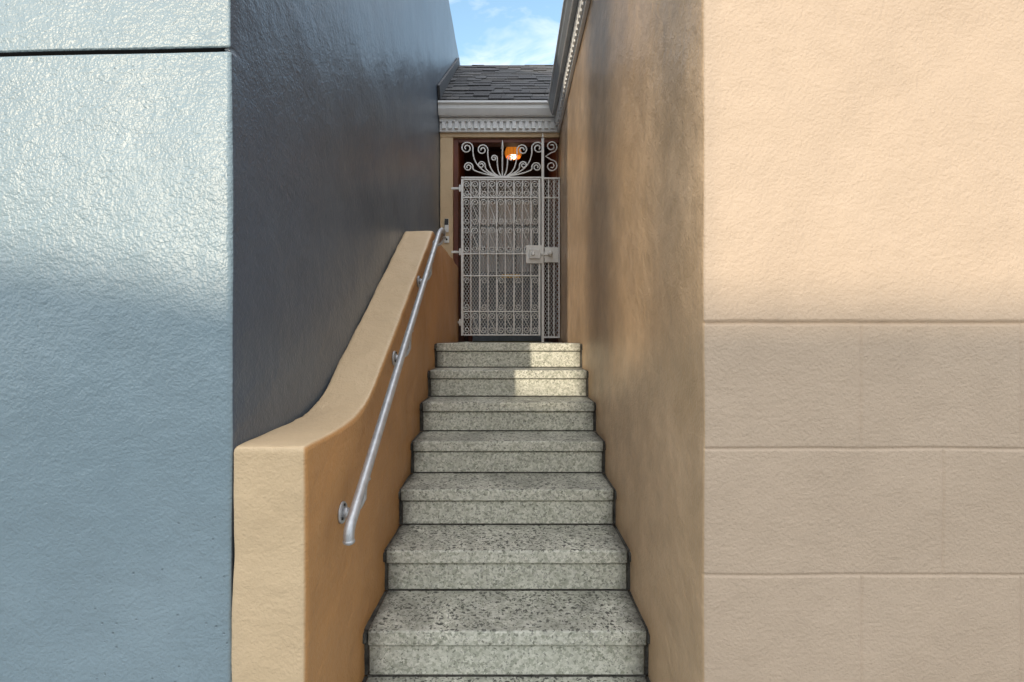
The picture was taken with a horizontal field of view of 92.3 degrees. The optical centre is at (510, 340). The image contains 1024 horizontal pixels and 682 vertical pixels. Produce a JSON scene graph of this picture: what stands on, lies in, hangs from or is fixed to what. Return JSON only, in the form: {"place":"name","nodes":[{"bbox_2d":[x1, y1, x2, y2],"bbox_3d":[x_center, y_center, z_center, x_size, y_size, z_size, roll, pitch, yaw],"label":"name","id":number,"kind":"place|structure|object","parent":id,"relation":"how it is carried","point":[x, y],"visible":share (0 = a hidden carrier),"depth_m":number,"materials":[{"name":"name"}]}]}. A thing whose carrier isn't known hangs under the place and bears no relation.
{"place":"outdoors","nodes":[
{"label":"outdoors","id":0,"kind":"place"},
{"bbox_2d":[449,0,562,64],"label":"sky","id":1,"kind":"structure","parent":0,"point":[487,32],"materials":[{"name":"blue"}]},
{"bbox_2d":[465,151,547,341],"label":"porch back wall","id":2,"kind":"structure","parent":0,"point":[525,157],"depth_m":6.45,"materials":[{"name":"black paint"}]},
{"bbox_2d":[465,109,556,150],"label":"porch ceiling","id":3,"kind":"structure","parent":0,"point":[499,148],"depth_m":6.42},
{"bbox_2d":[505,147,521,159],"bbox_3d":[0.030,-2.313,5.750,0.203,0.374,0.203,0,0,0],"label":"porch lamp","id":4,"kind":"object","parent":3,"relation":"hanging from","point":[510,151],"visible":0.44,"depth_m":5.68,"materials":[{"name":"orange glass"}]},
{"bbox_2d":[548,105,557,341],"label":"porch right wall","id":5,"kind":"structure","parent":0,"point":[553,156],"depth_m":5.85,"materials":[{"name":"brown paint"}]},
{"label":"sidewalk","id":6,"kind":"structure","parent":0,"visible":0},
{"bbox_2d":[231,231,458,681],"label":"stair parapet wall","id":7,"kind":"structure","parent":6,"relation":"on","point":[308,588],"depth_m":1.55,"materials":[{"name":"paint"}]},
{"bbox_2d":[338,227,445,545],"bbox_3d":[-0.495,-0.093,2.489,0.102,1.352,2.206,0,0,0],"label":"handrail","id":8,"kind":"object","parent":7,"relation":"attached to","point":[351,514],"visible":1,"depth_m":1.77,"materials":[{"name":"silver metal"}]},
{"bbox_2d":[362,342,649,681],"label":"terrazzo staircase","id":9,"kind":"structure","parent":6,"relation":"on","point":[506,555],"depth_m":2.18,"materials":[{"name":"grey stone"}]},
{"bbox_2d":[440,137,453,259],"bbox_3d":[-0.668,-1.054,5.200,0.136,2.137,0.160,0,0,0],"label":"porch pilaster","id":10,"kind":"object","parent":9,"relation":"on","point":[446,177],"visible":0.39,"depth_m":5.12,"materials":[{"name":"beige paint"}]},
{"bbox_2d":[444,219,448,231],"bbox_3d":[-0.665,-1.200,5.105,0.044,0.140,0.028,0,0,0],"label":"video doorbell","id":11,"kind":"object","parent":10,"relation":"attached to","point":[446,224],"visible":0.97,"depth_m":5.10,"materials":[{"name":"silver plastic"}]},
{"bbox_2d":[454,139,458,341],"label":"porch jamb trim","id":12,"kind":"structure","parent":10,"relation":"attached to","point":[456,200],"depth_m":5.15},
{"bbox_2d":[440,114,558,138],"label":"porch lintel","id":13,"kind":"structure","parent":10,"relation":"on","point":[503,135],"depth_m":5.12,"materials":[{"name":"beige paint"}]},
{"bbox_2d":[458,139,558,146],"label":"porch head trim","id":14,"kind":"structure","parent":13,"relation":"attached to","point":[498,142],"depth_m":5.15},
{"bbox_2d":[459,147,464,341],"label":"porch left wall","id":15,"kind":"structure","parent":9,"relation":"on","point":[461,174],"depth_m":5.91,"materials":[{"name":"brown paint"}]},
{"bbox_2d":[468,181,544,341],"bbox_3d":[-0.050,-1.055,6.425,1.000,2.130,0.049,0,0,0],"label":"door frame","id":16,"kind":"object","parent":15,"relation":"attached to","point":[470,338],"visible":0.44,"depth_m":6.40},
{"bbox_2d":[473,183,540,340],"bbox_3d":[-0.050,-1.028,6.425,0.894,2.055,0.040,0,0,0],"label":"front door","id":17,"kind":"structure","parent":16,"relation":"attached to","point":[506,338],"depth_m":6.41,"materials":[{"name":"paint"}]},
{"bbox_2d":[480,201,533,271],"bbox_3d":[-0.050,-1.365,6.437,0.700,0.930,0.008,0,0,0],"label":"door curtain","id":18,"kind":"object","parent":17,"relation":"attached to","point":[501,242],"depth_m":6.44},
{"bbox_2d":[558,0,1023,681],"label":"walls","id":19,"kind":"structure","parent":6,"relation":"on","point":[792,276],"depth_m":1.30,"materials":[{"name":"beige paint"}]},
{"bbox_2d":[451,133,559,341],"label":"security gate","id":20,"kind":"structure","parent":19,"relation":"attached to","point":[539,254],"depth_m":5.02,"materials":[{"name":"metal"}]},
{"bbox_2d":[439,0,589,132],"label":"dentil frieze","id":21,"kind":"object","parent":19,"relation":"attached to","point":[500,124],"visible":1,"depth_m":5.06,"materials":[{"name":"white paint"}]},
{"bbox_2d":[438,101,554,116],"bbox_3d":[-0.143,-2.361,5.010,1.186,0.115,0.100,0,0,0],"label":"eave gutter","id":22,"kind":"object","parent":21,"relation":"on","point":[493,109],"visible":0.77,"depth_m":4.99,"materials":[{"name":"white metal"}]},
{"bbox_2d":[438,100,546,102],"bbox_3d":[-0.182,-2.414,4.957,1.104,0.024,0.011,0,0,0],"label":"eave gutter lip","id":23,"kind":"object","parent":22,"relation":"attached to","point":[492,101],"visible":1,"depth_m":4.95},
{"bbox_2d":[548,0,577,114],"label":"side gutter","id":24,"kind":"object","parent":21,"relation":"on","point":[564,25],"visible":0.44,"depth_m":3.95,"materials":[{"name":"metal"}]},
{"bbox_2d":[548,0,573,113],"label":"side gutter lip","id":25,"kind":"object","parent":24,"relation":"on","point":[563,50],"visible":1,"depth_m":3.95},
{"bbox_2d":[558,0,578,100],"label":"side roof","id":26,"kind":"structure","parent":19,"relation":"on","point":[568,49],"depth_m":4.07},
{"bbox_3d":[1.230,-3.070,7.760,3.940,1.540,1.800,0,0,0],"label":"roof","id":27,"kind":"object","parent":19,"relation":"on","visible":0},
{"bbox_2d":[438,65,557,104],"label":"roof shingles","id":28,"kind":"object","parent":27,"relation":"attached to","point":[500,82],"visible":0.27,"depth_m":5.70,"materials":[{"name":"grey stone"}]},
{"bbox_2d":[437,58,459,97],"bbox_3d":[-0.722,-3.188,5.877,0.024,1.464,1.942,0,0,0],"label":"roof flashing","id":29,"kind":"object","parent":28,"relation":"on","point":[443,83],"visible":1,"depth_m":5.53,"materials":[{"name":"grey metal"}]},
{"label":"ground","id":30,"kind":"structure","parent":0,"visible":0},
{"bbox_2d":[0,0,458,681],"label":"walls","id":31,"kind":"structure","parent":30,"relation":"on","point":[212,212],"depth_m":1.30,"materials":[{"name":"blue paint"}]}
]}

